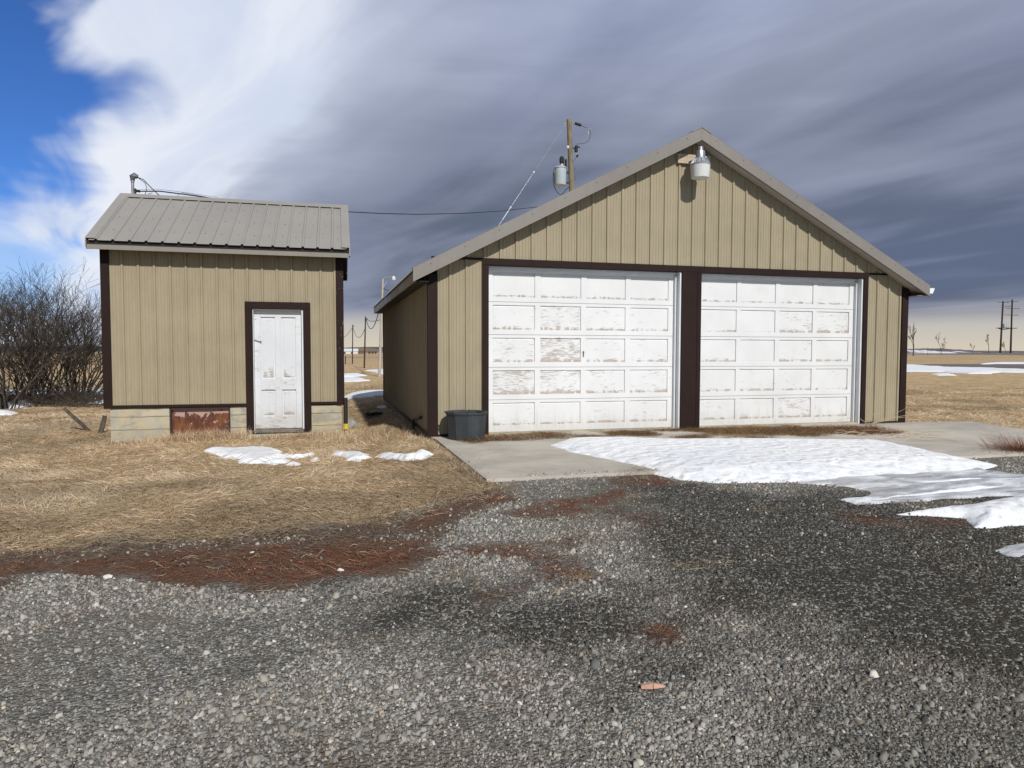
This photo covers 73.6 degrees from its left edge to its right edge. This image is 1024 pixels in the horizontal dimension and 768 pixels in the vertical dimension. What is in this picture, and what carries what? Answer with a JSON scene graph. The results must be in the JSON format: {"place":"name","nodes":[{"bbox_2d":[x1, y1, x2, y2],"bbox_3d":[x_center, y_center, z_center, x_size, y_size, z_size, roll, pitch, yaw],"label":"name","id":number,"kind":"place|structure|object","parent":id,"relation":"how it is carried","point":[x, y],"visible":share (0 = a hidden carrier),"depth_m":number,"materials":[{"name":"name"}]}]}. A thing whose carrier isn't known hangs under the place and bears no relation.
{"place":"outdoors","nodes":[
{"label":"outdoors","id":0,"kind":"place"},
{"bbox_2d":[355,348,382,352],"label":"building","id":1,"kind":"structure","parent":0,"point":[371,350],"depth_m":843.61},
{"bbox_2d":[0,346,1020,351],"bbox_3d":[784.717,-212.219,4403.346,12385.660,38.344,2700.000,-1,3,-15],"label":"hills","id":2,"kind":"structure","parent":0,"point":[344,348],"depth_m":3253.49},
{"bbox_2d":[0,351,1023,767],"bbox_3d":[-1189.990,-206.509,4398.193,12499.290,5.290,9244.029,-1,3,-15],"label":"ground","id":3,"kind":"structure","parent":0,"point":[932,585],"depth_m":3.70,"materials":[{"name":"grey gravel"}]},
{"bbox_2d":[0,409,17,414],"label":"snow patch","id":4,"kind":"object","parent":3,"relation":"on","point":[4,412],"visible":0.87,"depth_m":16.88,"materials":[{"name":"white snow"}]},
{"bbox_2d":[2,400,29,408],"bbox_3d":[-15.204,0.597,20.291,2.052,0.169,4.490,-2,3,-38],"label":"snow patch","id":5,"kind":"object","parent":3,"relation":"on","point":[9,405],"visible":0.2,"depth_m":19.33,"materials":[{"name":"white snow"}]},
{"bbox_2d":[0,272,99,397],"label":"bare shrub","id":6,"kind":"object","parent":3,"relation":"on","point":[16,378],"visible":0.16,"depth_m":21.70,"materials":[{"name":"brown plant"}]},
{"bbox_2d":[0,278,100,408],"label":"bare shrub","id":7,"kind":"object","parent":3,"relation":"on","point":[10,312],"visible":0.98,"depth_m":18.61,"materials":[{"name":"brown plant"}]},
{"bbox_2d":[0,257,101,403],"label":"bare shrub","id":8,"kind":"object","parent":3,"relation":"on","point":[27,359],"visible":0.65,"depth_m":20.45,"materials":[{"name":"brown plant"}]},
{"bbox_2d":[0,271,102,401],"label":"bare shrub","id":9,"kind":"object","parent":3,"relation":"on","point":[74,374],"visible":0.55,"depth_m":21.06,"materials":[{"name":"brown plant"}]},
{"bbox_2d":[0,375,102,406],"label":"brush","id":10,"kind":"object","parent":3,"relation":"on","point":[30,400],"visible":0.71,"depth_m":19.85,"materials":[{"name":"brown plant"}]},
{"bbox_2d":[5,388,102,394],"bbox_3d":[-20.360,0.280,27.975,14.072,0.201,5.478,1,3,19],"label":"snow patch","id":11,"kind":"object","parent":3,"relation":"on","point":[61,392],"visible":0.07,"depth_m":27.00,"materials":[{"name":"white snow"}]},
{"bbox_2d":[63,407,90,430],"bbox_3d":[-8.309,0.692,13.074,0.616,0.481,0.056,1,3,11],"label":"plank","id":12,"kind":"object","parent":3,"relation":"on","point":[77,420],"visible":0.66,"depth_m":13.06,"materials":[{"name":"wood"}]},
{"bbox_2d":[98,415,106,433],"bbox_3d":[-7.539,0.772,12.590,0.176,0.382,0.076,-3,4,-44],"label":"stake","id":13,"kind":"object","parent":3,"relation":"on","point":[102,424],"visible":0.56,"depth_m":12.58,"materials":[{"name":"wood"}]},
{"bbox_2d":[103,574,112,578],"bbox_3d":[-2.367,1.129,4.011,0.052,0.027,0.035,-1,3,-15],"label":"stone","id":14,"kind":"object","parent":3,"relation":"on","point":[108,576],"visible":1,"depth_m":4.00,"materials":[{"name":"white stone"}]},
{"bbox_2d":[85,193,349,443],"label":"shed","id":15,"kind":"structure","parent":3,"relation":"on","point":[220,314],"depth_m":11.38,"materials":[{"name":"beige metal"}]},
{"bbox_2d":[129,173,158,194],"bbox_3d":[-6.753,-2.802,12.695,0.577,2.179,0.110,-1,3,-15],"label":"service mast","id":16,"kind":"object","parent":15,"relation":"attached to","point":[133,176],"visible":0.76,"depth_m":12.58,"materials":[{"name":"metal"}]},
{"bbox_2d":[140,189,537,214],"bbox_3d":[-2.167,-5.481,19.903,0.401,3.297,17.466,2,3,31],"label":"service cable","id":17,"kind":"object","parent":16,"relation":"attached to","point":[192,194],"visible":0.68,"depth_m":17.15,"materials":[{"name":"black rubber"}]},
{"bbox_2d":[254,310,302,428],"bbox_3d":[-3.969,-0.244,11.664,0.791,2.005,0.069,-1,3,-14],"label":"door","id":18,"kind":"structure","parent":15,"relation":"in","point":[277,334],"depth_m":11.67,"materials":[{"name":"paint"}]},
{"bbox_2d":[343,398,348,431],"bbox_3d":[-2.872,0.557,11.819,0.116,0.632,0.174,-1,3,-15],"label":"drain pipe","id":19,"kind":"object","parent":15,"relation":"attached to","point":[345,409],"visible":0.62,"depth_m":11.81,"materials":[{"name":"black metal"}]},
{"bbox_2d":[204,446,286,463],"bbox_3d":[-3.566,0.967,9.448,1.139,0.190,2.554,-2,3,-37],"label":"snow patch","id":20,"kind":"object","parent":3,"relation":"on","point":[253,454],"visible":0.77,"depth_m":9.19,"materials":[{"name":"white snow"}]},
{"bbox_2d":[86,425,425,446],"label":"tall grass","id":21,"kind":"structure","parent":3,"relation":"on","point":[221,435],"depth_m":11.07,"materials":[{"name":"plant"}]},
{"bbox_2d":[0,447,539,570],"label":"loose straw","id":22,"kind":"object","parent":3,"relation":"on","point":[268,526],"visible":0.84,"depth_m":4.89,"materials":[{"name":"beige plant"}]},
{"bbox_2d":[264,458,289,464],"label":"snow patch","id":23,"kind":"object","parent":3,"relation":"on","point":[275,461],"visible":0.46,"depth_m":8.34,"materials":[{"name":"white snow"}]},
{"bbox_2d":[284,461,300,465],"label":"snow patch","id":24,"kind":"object","parent":3,"relation":"on","point":[292,463],"visible":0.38,"depth_m":8.11,"materials":[{"name":"white snow"}]},
{"bbox_2d":[283,452,313,458],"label":"snow patch","id":25,"kind":"object","parent":3,"relation":"on","point":[294,456],"visible":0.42,"depth_m":8.94,"materials":[{"name":"white snow"}]},
{"bbox_2d":[330,450,371,461],"bbox_3d":[-2.091,0.948,8.911,0.608,0.163,1.535,-1,3,-30],"label":"snow patch","id":26,"kind":"object","parent":3,"relation":"on","point":[356,455],"visible":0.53,"depth_m":8.74,"materials":[{"name":"white snow"}]},
{"bbox_2d":[344,349,357,353],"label":"long shed","id":27,"kind":"structure","parent":3,"relation":"on","point":[349,351],"depth_m":409.07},
{"bbox_2d":[352,325,353,363],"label":"wooden pole","id":28,"kind":"object","parent":3,"relation":"on","point":[352,344],"visible":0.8,"depth_m":84.03,"materials":[{"name":"brown wood"}]},
{"bbox_2d":[348,418,358,427],"bbox_3d":[-2.928,0.749,12.472,0.265,0.268,0.199,-2,3,-36],"label":"rock","id":29,"kind":"object","parent":3,"relation":"on","point":[352,422],"visible":0.45,"depth_m":12.41,"materials":[{"name":"grey stone"}]},
{"bbox_2d":[344,373,366,376],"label":"snow patch","id":30,"kind":"object","parent":3,"relation":"on","point":[351,374],"visible":0.69,"depth_m":41.82,"materials":[{"name":"white snow"}]},
{"bbox_2d":[344,377,370,381],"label":"snow patch","id":31,"kind":"object","parent":3,"relation":"on","point":[351,379],"visible":0.56,"depth_m":34.16,"materials":[{"name":"white snow"}]},
{"bbox_2d":[357,348,365,353],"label":"barn","id":32,"kind":"structure","parent":3,"relation":"on","point":[360,350],"depth_m":420.10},
{"bbox_2d":[344,390,382,398],"bbox_3d":[-4.258,0.348,20.888,1.840,0.273,3.008,-1,3,-15],"label":"snow patch","id":33,"kind":"object","parent":3,"relation":"on","point":[364,393],"visible":0.7,"depth_m":20.34,"materials":[{"name":"white snow"}]},
{"bbox_2d":[363,318,367,367],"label":"wooden pole","id":34,"kind":"object","parent":3,"relation":"on","point":[364,342],"visible":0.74,"depth_m":61.17,"materials":[{"name":"brown wood"}]},
{"bbox_2d":[364,412,382,415],"bbox_3d":[-2.823,0.599,13.931,0.367,0.078,0.253,-1,3,-15],"label":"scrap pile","id":35,"kind":"object","parent":3,"relation":"on","point":[372,413],"visible":0.98,"depth_m":13.84,"materials":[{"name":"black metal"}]},
{"bbox_2d":[365,369,382,373],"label":"snow patch","id":36,"kind":"object","parent":3,"relation":"on","point":[374,370],"visible":0.26,"depth_m":51.31,"materials":[{"name":"white snow"}]},
{"bbox_2d":[378,276,395,375],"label":"street lamp","id":37,"kind":"object","parent":3,"relation":"on","point":[380,341],"visible":0.94,"depth_m":41.01,"materials":[{"name":"grey metal"}]},
{"bbox_2d":[377,449,432,460],"bbox_3d":[-1.346,0.896,8.452,0.701,0.205,1.289,-2,3,-34],"label":"snow patch","id":38,"kind":"object","parent":3,"relation":"on","point":[421,453],"visible":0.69,"depth_m":8.20,"materials":[{"name":"white snow"}]},
{"bbox_2d":[411,416,421,429],"bbox_3d":[-1.480,0.680,10.614,0.052,0.461,0.961,-1,3,-15],"label":"bent pipe","id":39,"kind":"object","parent":3,"relation":"on","point":[414,419],"visible":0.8,"depth_m":10.91,"materials":[{"name":"black metal"}]},
{"bbox_2d":[418,437,495,481],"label":"edge grass","id":40,"kind":"structure","parent":3,"relation":"on","point":[434,446],"depth_m":7.75,"materials":[{"name":"plant"}]},
{"bbox_2d":[139,501,777,656],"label":"twigs","id":41,"kind":"object","parent":3,"relation":"on","point":[451,569],"visible":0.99,"depth_m":4.15,"materials":[{"name":"brown wood"}]},
{"bbox_2d":[443,568,480,580],"bbox_3d":[-0.306,1.142,4.147,0.359,0.039,0.305,-1,3,-15],"label":"weed tuft","id":42,"kind":"object","parent":3,"relation":"on","point":[460,573],"visible":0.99,"depth_m":4.14,"materials":[{"name":"plant"}]},
{"bbox_2d":[0,423,979,628],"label":"dead weeds","id":43,"kind":"object","parent":3,"relation":"on","point":[798,430],"visible":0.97,"depth_m":4.78,"materials":[{"name":"plant"}]},
{"bbox_2d":[553,119,590,194],"bbox_3d":[2.393,-4.978,27.327,1.609,10.999,0.512,-1,3,-15],"label":"utility pole","id":44,"kind":"object","parent":3,"relation":"on","point":[560,172],"visible":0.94,"depth_m":27.05,"materials":[{"name":"brown wood"}]},
{"bbox_2d":[499,124,565,224],"bbox_3d":[-0.379,-6.088,25.556,6.048,8.287,0.076,-2,3,-34],"label":"guy wire","id":45,"kind":"object","parent":44,"relation":"attached to","point":[535,169],"visible":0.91,"depth_m":26.40,"materials":[{"name":"metal"}]},
{"bbox_2d":[612,614,692,651],"bbox_3d":[0.725,1.212,3.361,0.442,0.059,0.412,-1,3,-15],"label":"weed tuft","id":46,"kind":"object","parent":3,"relation":"on","point":[664,632],"visible":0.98,"depth_m":3.39,"materials":[{"name":"plant"}]},
{"bbox_2d":[641,682,664,688],"bbox_3d":[0.587,1.255,2.853,0.105,0.024,0.029,0,3,-7],"label":"brick shard","id":47,"kind":"object","parent":3,"relation":"on","point":[650,685],"visible":1,"depth_m":2.84,"materials":[{"name":"brick"}]},
{"bbox_2d":[373,126,934,438],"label":"garage","id":48,"kind":"structure","parent":3,"relation":"on","point":[659,288],"depth_m":10.61,"materials":[{"name":"beige metal"}]},
{"bbox_2d":[489,270,673,431],"bbox_3d":[1.076,-0.488,10.374,2.989,2.407,0.073,-1,3,-15],"label":"overhead door","id":49,"kind":"structure","parent":48,"relation":"in","point":[568,351],"depth_m":10.35,"materials":[{"name":"white paint"}]},
{"bbox_2d":[677,146,710,179],"bbox_3d":[2.828,-3.319,10.312,0.541,0.475,0.409,-1,3,-15],"label":"yard light","id":50,"kind":"object","parent":48,"relation":"attached to","point":[699,162],"visible":1,"depth_m":10.18,"materials":[{"name":"silver metal"}]},
{"bbox_2d":[700,278,853,425],"bbox_3d":[4.344,-0.524,11.266,2.968,2.407,0.059,-1,3,-15],"label":"overhead door","id":51,"kind":"structure","parent":48,"relation":"in","point":[773,351],"depth_m":11.24,"materials":[{"name":"white paint"}]},
{"bbox_2d":[685,558,741,571],"bbox_3d":[1.261,1.137,4.345,0.395,0.044,0.299,-1,3,-15],"label":"weed tuft","id":52,"kind":"object","parent":3,"relation":"on","point":[713,563],"visible":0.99,"depth_m":4.35,"materials":[{"name":"plant"}]},
{"bbox_2d":[430,421,1023,481],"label":"concrete pad","id":53,"kind":"object","parent":3,"relation":"on","point":[505,460],"visible":0.36,"depth_m":8.65,"materials":[{"name":"grey concrete"}]},
{"bbox_2d":[444,410,487,440],"bbox_3d":[-0.638,0.562,9.500,0.612,0.391,0.610,-1,3,-15],"label":"rubber tub","id":54,"kind":"object","parent":53,"relation":"on","point":[466,424],"visible":0.98,"depth_m":9.28,"materials":[{"name":"grey rubber"}]},
{"bbox_2d":[551,437,996,482],"bbox_3d":[3.000,0.851,8.463,4.788,0.192,3.539,-1,3,-15],"label":"snow patch","id":55,"kind":"object","parent":53,"relation":"on","point":[745,460],"visible":0.93,"depth_m":7.63,"materials":[{"name":"white snow"}]},
{"bbox_2d":[839,408,918,424],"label":"dry stalks","id":56,"kind":"object","parent":53,"relation":"on","point":[881,419],"visible":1,"depth_m":11.44,"materials":[{"name":"beige plant"}]},
{"bbox_2d":[835,429,957,439],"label":"straw litter","id":57,"kind":"object","parent":53,"relation":"on","point":[911,434],"visible":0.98,"depth_m":9.91,"materials":[{"name":"brown plant"}]},
{"bbox_2d":[800,468,1023,504],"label":"ice patch","id":58,"kind":"object","parent":3,"relation":"on","point":[889,485],"visible":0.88,"depth_m":6.66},
{"bbox_2d":[872,486,1001,499],"bbox_3d":[3.999,1.027,6.362,2.501,0.101,0.308,-1,3,-20],"label":"snow patch","id":59,"kind":"object","parent":58,"relation":"on","point":[961,489],"visible":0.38,"depth_m":6.37,"materials":[{"name":"white snow"}]},
{"bbox_2d":[908,324,916,355],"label":"bare tree","id":60,"kind":"object","parent":3,"relation":"on","point":[913,333],"visible":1,"depth_m":208.88,"materials":[{"name":"plant"}]},
{"bbox_2d":[931,373,956,375],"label":"snow patch","id":61,"kind":"object","parent":3,"relation":"on","point":[942,374],"visible":0.94,"depth_m":47.04,"materials":[{"name":"white snow"}]},
{"bbox_2d":[918,478,979,481],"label":"snow patch","id":62,"kind":"object","parent":3,"relation":"on","point":[943,480],"visible":0.19,"depth_m":6.85,"materials":[{"name":"white snow"}]},
{"bbox_2d":[896,494,1023,527],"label":"snow patch","id":63,"kind":"object","parent":3,"relation":"on","point":[1002,512],"visible":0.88,"depth_m":5.54,"materials":[{"name":"white snow"}]},
{"bbox_2d":[907,364,1023,373],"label":"snow patch","id":64,"kind":"object","parent":3,"relation":"on","point":[963,370],"visible":0.87,"depth_m":58.92,"materials":[{"name":"white snow"}]},
{"bbox_2d":[965,429,1023,454],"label":"weed tuft","id":65,"kind":"object","parent":3,"relation":"on","point":[1012,446],"visible":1,"depth_m":8.64,"materials":[{"name":"plant"}]},
{"bbox_2d":[982,362,1023,363],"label":"snow patch","id":66,"kind":"object","parent":3,"relation":"on","point":[1005,363],"visible":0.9,"depth_m":98.68,"materials":[{"name":"white snow"}]},
{"bbox_2d":[998,300,1019,352],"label":"power structure","id":67,"kind":"object","parent":3,"relation":"on","point":[1006,326],"visible":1,"depth_m":217.99,"materials":[{"name":"paint"}]},
{"bbox_2d":[995,543,1023,556],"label":"ice patch","id":68,"kind":"object","parent":3,"relation":"on","point":[1016,550],"visible":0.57,"depth_m":4.70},
{"bbox_2d":[0,425,1023,767],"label":"gravel","id":69,"kind":"structure","parent":0,"point":[374,705],"depth_m":3.00,"materials":[{"name":"grey gravel"}]},
{"bbox_2d":[0,381,1023,553],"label":"dry grass","id":70,"kind":"structure","parent":0,"point":[44,472],"depth_m":7.06,"materials":[{"name":"plant"}]},
{"bbox_2d":[0,0,1023,350],"label":"sky","id":71,"kind":"structure","parent":0,"point":[902,121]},
{"bbox_2d":[560,569,608,585],"bbox_3d":[0.442,1.150,4.104,0.428,0.045,0.292,-1,3,-15],"label":"weed tuft","id":72,"kind":"object","parent":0,"point":[584,576],"visible":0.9,"depth_m":4.12,"materials":[{"name":"plant"}]},
{"bbox_2d":[650,558,702,570],"bbox_3d":[1.057,1.142,4.298,0.446,0.041,0.274,0,3,-9],"label":"weed tuft","id":73,"kind":"object","parent":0,"point":[679,565],"visible":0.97,"depth_m":4.33,"materials":[{"name":"plant"}]},
{"bbox_2d":[907,348,1023,352],"bbox_3d":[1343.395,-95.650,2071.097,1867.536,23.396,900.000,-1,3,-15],"label":"hills","id":74,"kind":"structure","parent":0,"point":[929,350],"depth_m":1742.44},
{"bbox_2d":[916,364,1023,367],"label":"road","id":75,"kind":"structure","parent":0,"point":[996,365],"depth_m":84.27,"materials":[{"name":"grey asphalt"}]}
]}

